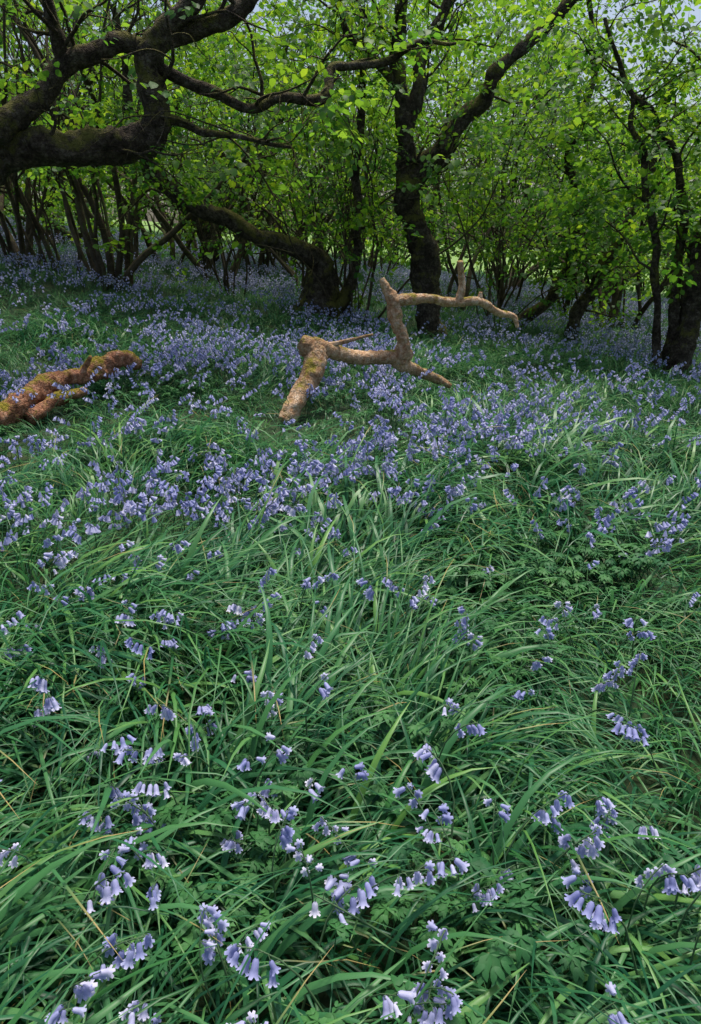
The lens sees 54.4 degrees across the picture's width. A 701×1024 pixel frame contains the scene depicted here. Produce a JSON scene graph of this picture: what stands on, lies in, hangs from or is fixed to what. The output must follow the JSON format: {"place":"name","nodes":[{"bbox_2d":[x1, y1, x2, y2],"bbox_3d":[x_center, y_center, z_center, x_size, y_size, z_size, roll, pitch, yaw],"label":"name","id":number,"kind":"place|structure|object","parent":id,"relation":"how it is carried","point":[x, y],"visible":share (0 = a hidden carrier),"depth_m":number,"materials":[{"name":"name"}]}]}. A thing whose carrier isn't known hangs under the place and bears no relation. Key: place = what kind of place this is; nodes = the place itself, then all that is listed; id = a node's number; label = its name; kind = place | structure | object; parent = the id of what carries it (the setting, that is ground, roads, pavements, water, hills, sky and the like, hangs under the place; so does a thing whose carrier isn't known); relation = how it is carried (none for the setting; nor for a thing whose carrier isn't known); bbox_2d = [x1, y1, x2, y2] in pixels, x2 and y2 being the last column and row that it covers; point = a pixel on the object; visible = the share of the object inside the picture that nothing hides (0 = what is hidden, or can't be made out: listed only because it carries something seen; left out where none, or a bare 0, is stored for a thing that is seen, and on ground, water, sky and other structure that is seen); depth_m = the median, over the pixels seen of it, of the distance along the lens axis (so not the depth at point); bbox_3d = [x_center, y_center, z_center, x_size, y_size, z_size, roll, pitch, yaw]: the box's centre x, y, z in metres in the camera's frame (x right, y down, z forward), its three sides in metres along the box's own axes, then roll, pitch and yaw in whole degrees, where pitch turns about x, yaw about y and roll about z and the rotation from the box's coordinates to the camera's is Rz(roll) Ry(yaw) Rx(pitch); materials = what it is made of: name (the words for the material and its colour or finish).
{"place":"outdoors","nodes":[
{"label":"outdoors","id":0,"kind":"place"},
{"bbox_2d":[0,214,700,1023],"bbox_3d":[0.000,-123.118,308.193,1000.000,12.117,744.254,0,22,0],"label":"ground","id":1,"kind":"structure","parent":0,"point":[324,998],"depth_m":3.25,"materials":[{"name":"green plant"}]},
{"bbox_2d":[0,349,141,426],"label":"rotting log","id":2,"kind":"object","parent":1,"relation":"on","point":[12,412],"visible":0.88,"depth_m":5.43,"materials":[{"name":"brown wood"}]},
{"bbox_2d":[0,0,174,274],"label":"hazel coppice","id":3,"kind":"object","parent":1,"relation":"on","point":[30,215],"visible":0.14,"depth_m":11.66,"materials":[{"name":"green plant"}]},
{"bbox_2d":[0,0,180,270],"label":"hazel coppice","id":4,"kind":"object","parent":1,"relation":"on","point":[13,247],"visible":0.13,"depth_m":11.91,"materials":[{"name":"green plant"}]},
{"bbox_2d":[1,0,321,271],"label":"hazel coppice","id":5,"kind":"object","parent":1,"relation":"on","point":[135,244],"visible":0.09,"depth_m":14.48,"materials":[{"name":"green plant"}]},
{"bbox_2d":[0,0,344,291],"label":"hazel coppice","id":6,"kind":"object","parent":1,"relation":"on","point":[94,256],"visible":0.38,"depth_m":10.78,"materials":[{"name":"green plant"}]},
{"bbox_2d":[113,31,334,274],"bbox_3d":[-3.020,-8.336,16.471,5.495,5.470,3.640,-9,24,-21],"label":"hazel coppice","id":7,"kind":"object","parent":1,"relation":"on","point":[206,233],"visible":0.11,"depth_m":16.41,"materials":[{"name":"green plant"}]},
{"bbox_2d":[171,0,327,276],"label":"hazel coppice","id":8,"kind":"object","parent":1,"relation":"on","point":[262,259],"visible":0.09,"depth_m":17.48,"materials":[{"name":"green plant"}]},
{"bbox_2d":[60,0,442,295],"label":"hazel coppice","id":9,"kind":"object","parent":1,"relation":"on","point":[241,197],"visible":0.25,"depth_m":11.47,"materials":[{"name":"green plant"}]},
{"bbox_2d":[0,0,503,278],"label":"gnarled tree","id":10,"kind":"object","parent":1,"relation":"on","point":[25,146],"visible":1,"depth_m":5.95,"materials":[{"name":"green plant"}]},
{"bbox_2d":[65,0,466,324],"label":"mossy leaning tree","id":11,"kind":"object","parent":1,"relation":"on","point":[323,269],"visible":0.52,"depth_m":10.16,"materials":[{"name":"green plant"}]},
{"bbox_2d":[172,49,444,275],"bbox_3d":[-1.807,-10.599,18.738,7.931,7.999,5.303,-13,25,-29],"label":"hazel coppice","id":12,"kind":"object","parent":1,"relation":"on","point":[272,260],"visible":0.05,"depth_m":19.35,"materials":[{"name":"green plant"}]},
{"bbox_2d":[141,0,525,294],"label":"hazel coppice","id":13,"kind":"object","parent":1,"relation":"on","point":[300,230],"visible":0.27,"depth_m":12.22,"materials":[{"name":"green plant"}]},
{"bbox_2d":[217,0,462,312],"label":"hazel coppice","id":14,"kind":"object","parent":1,"relation":"on","point":[318,39],"visible":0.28,"depth_m":10.72,"materials":[{"name":"green plant"}]},
{"bbox_2d":[0,269,700,1023],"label":"woodland herbs","id":15,"kind":"object","parent":1,"relation":"on","point":[494,959],"visible":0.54,"depth_m":1.77,"materials":[{"name":"green plant"}]},
{"bbox_2d":[0,216,700,1023],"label":"bluebells","id":16,"kind":"object","parent":1,"relation":"on","point":[84,990],"visible":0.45,"depth_m":3.54,"materials":[{"name":"purple plant"}]},
{"bbox_2d":[0,0,700,293],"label":"woodland canopy foliage","id":17,"kind":"object","parent":1,"relation":"on","point":[350,21],"visible":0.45,"depth_m":9.44,"materials":[{"name":"green plant"}]},
{"bbox_2d":[0,0,700,319],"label":"background woodland","id":18,"kind":"object","parent":1,"relation":"on","point":[167,227],"visible":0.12,"depth_m":17.65,"materials":[{"name":"green plant"}]},
{"bbox_2d":[140,0,646,325],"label":"hazel coppice","id":19,"kind":"object","parent":1,"relation":"on","point":[280,51],"visible":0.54,"depth_m":9.49,"materials":[{"name":"green plant"}]},
{"bbox_2d":[278,260,518,425],"bbox_3d":[0.436,-1.545,6.000,2.585,1.239,0.386,-14,26,-31],"label":"fallen branch","id":20,"kind":"object","parent":1,"relation":"on","point":[316,353],"visible":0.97,"depth_m":5.93,"materials":[{"name":"brown wood"}]},
{"bbox_2d":[259,0,673,338],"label":"forked tree","id":21,"kind":"object","parent":1,"relation":"on","point":[425,270],"visible":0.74,"depth_m":9.48,"materials":[{"name":"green plant"}]},
{"bbox_2d":[337,64,671,331],"bbox_3d":[3.714,-4.826,10.758,8.393,4.268,3.677,8,23,18],"label":"hazel coppice","id":22,"kind":"object","parent":1,"relation":"on","point":[510,221],"visible":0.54,"depth_m":11.31,"materials":[{"name":"green plant"}]},
{"bbox_2d":[393,3,682,318],"bbox_3d":[4.125,-6.971,13.092,4.853,6.612,6.800,-9,24,-21],"label":"hazel coppice","id":23,"kind":"object","parent":1,"relation":"on","point":[502,294],"visible":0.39,"depth_m":13.25,"materials":[{"name":"green plant"}]},
{"bbox_2d":[426,70,700,329],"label":"hazel coppice","id":24,"kind":"object","parent":1,"relation":"on","point":[619,297],"visible":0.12,"depth_m":15.51,"materials":[{"name":"green plant"}]},
{"bbox_2d":[468,0,671,330],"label":"hazel coppice","id":25,"kind":"object","parent":1,"relation":"on","point":[538,309],"visible":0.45,"depth_m":11.65,"materials":[{"name":"green plant"}]},
{"bbox_2d":[490,1,698,332],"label":"hazel coppice","id":26,"kind":"object","parent":1,"relation":"on","point":[647,304],"visible":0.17,"depth_m":15.51,"materials":[{"name":"green plant"}]},
{"bbox_2d":[492,0,700,377],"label":"hazel tree","id":27,"kind":"object","parent":1,"relation":"on","point":[684,323],"visible":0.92,"depth_m":8.11,"materials":[{"name":"green plant"}]},
{"bbox_2d":[508,56,700,343],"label":"slender tree","id":28,"kind":"object","parent":1,"relation":"on","point":[581,304],"visible":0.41,"depth_m":11.15,"materials":[{"name":"green plant"}]},
{"bbox_2d":[0,0,700,243],"label":"sky","id":29,"kind":"structure","parent":0,"point":[697,13],"materials":[{"name":"white"}]}
]}

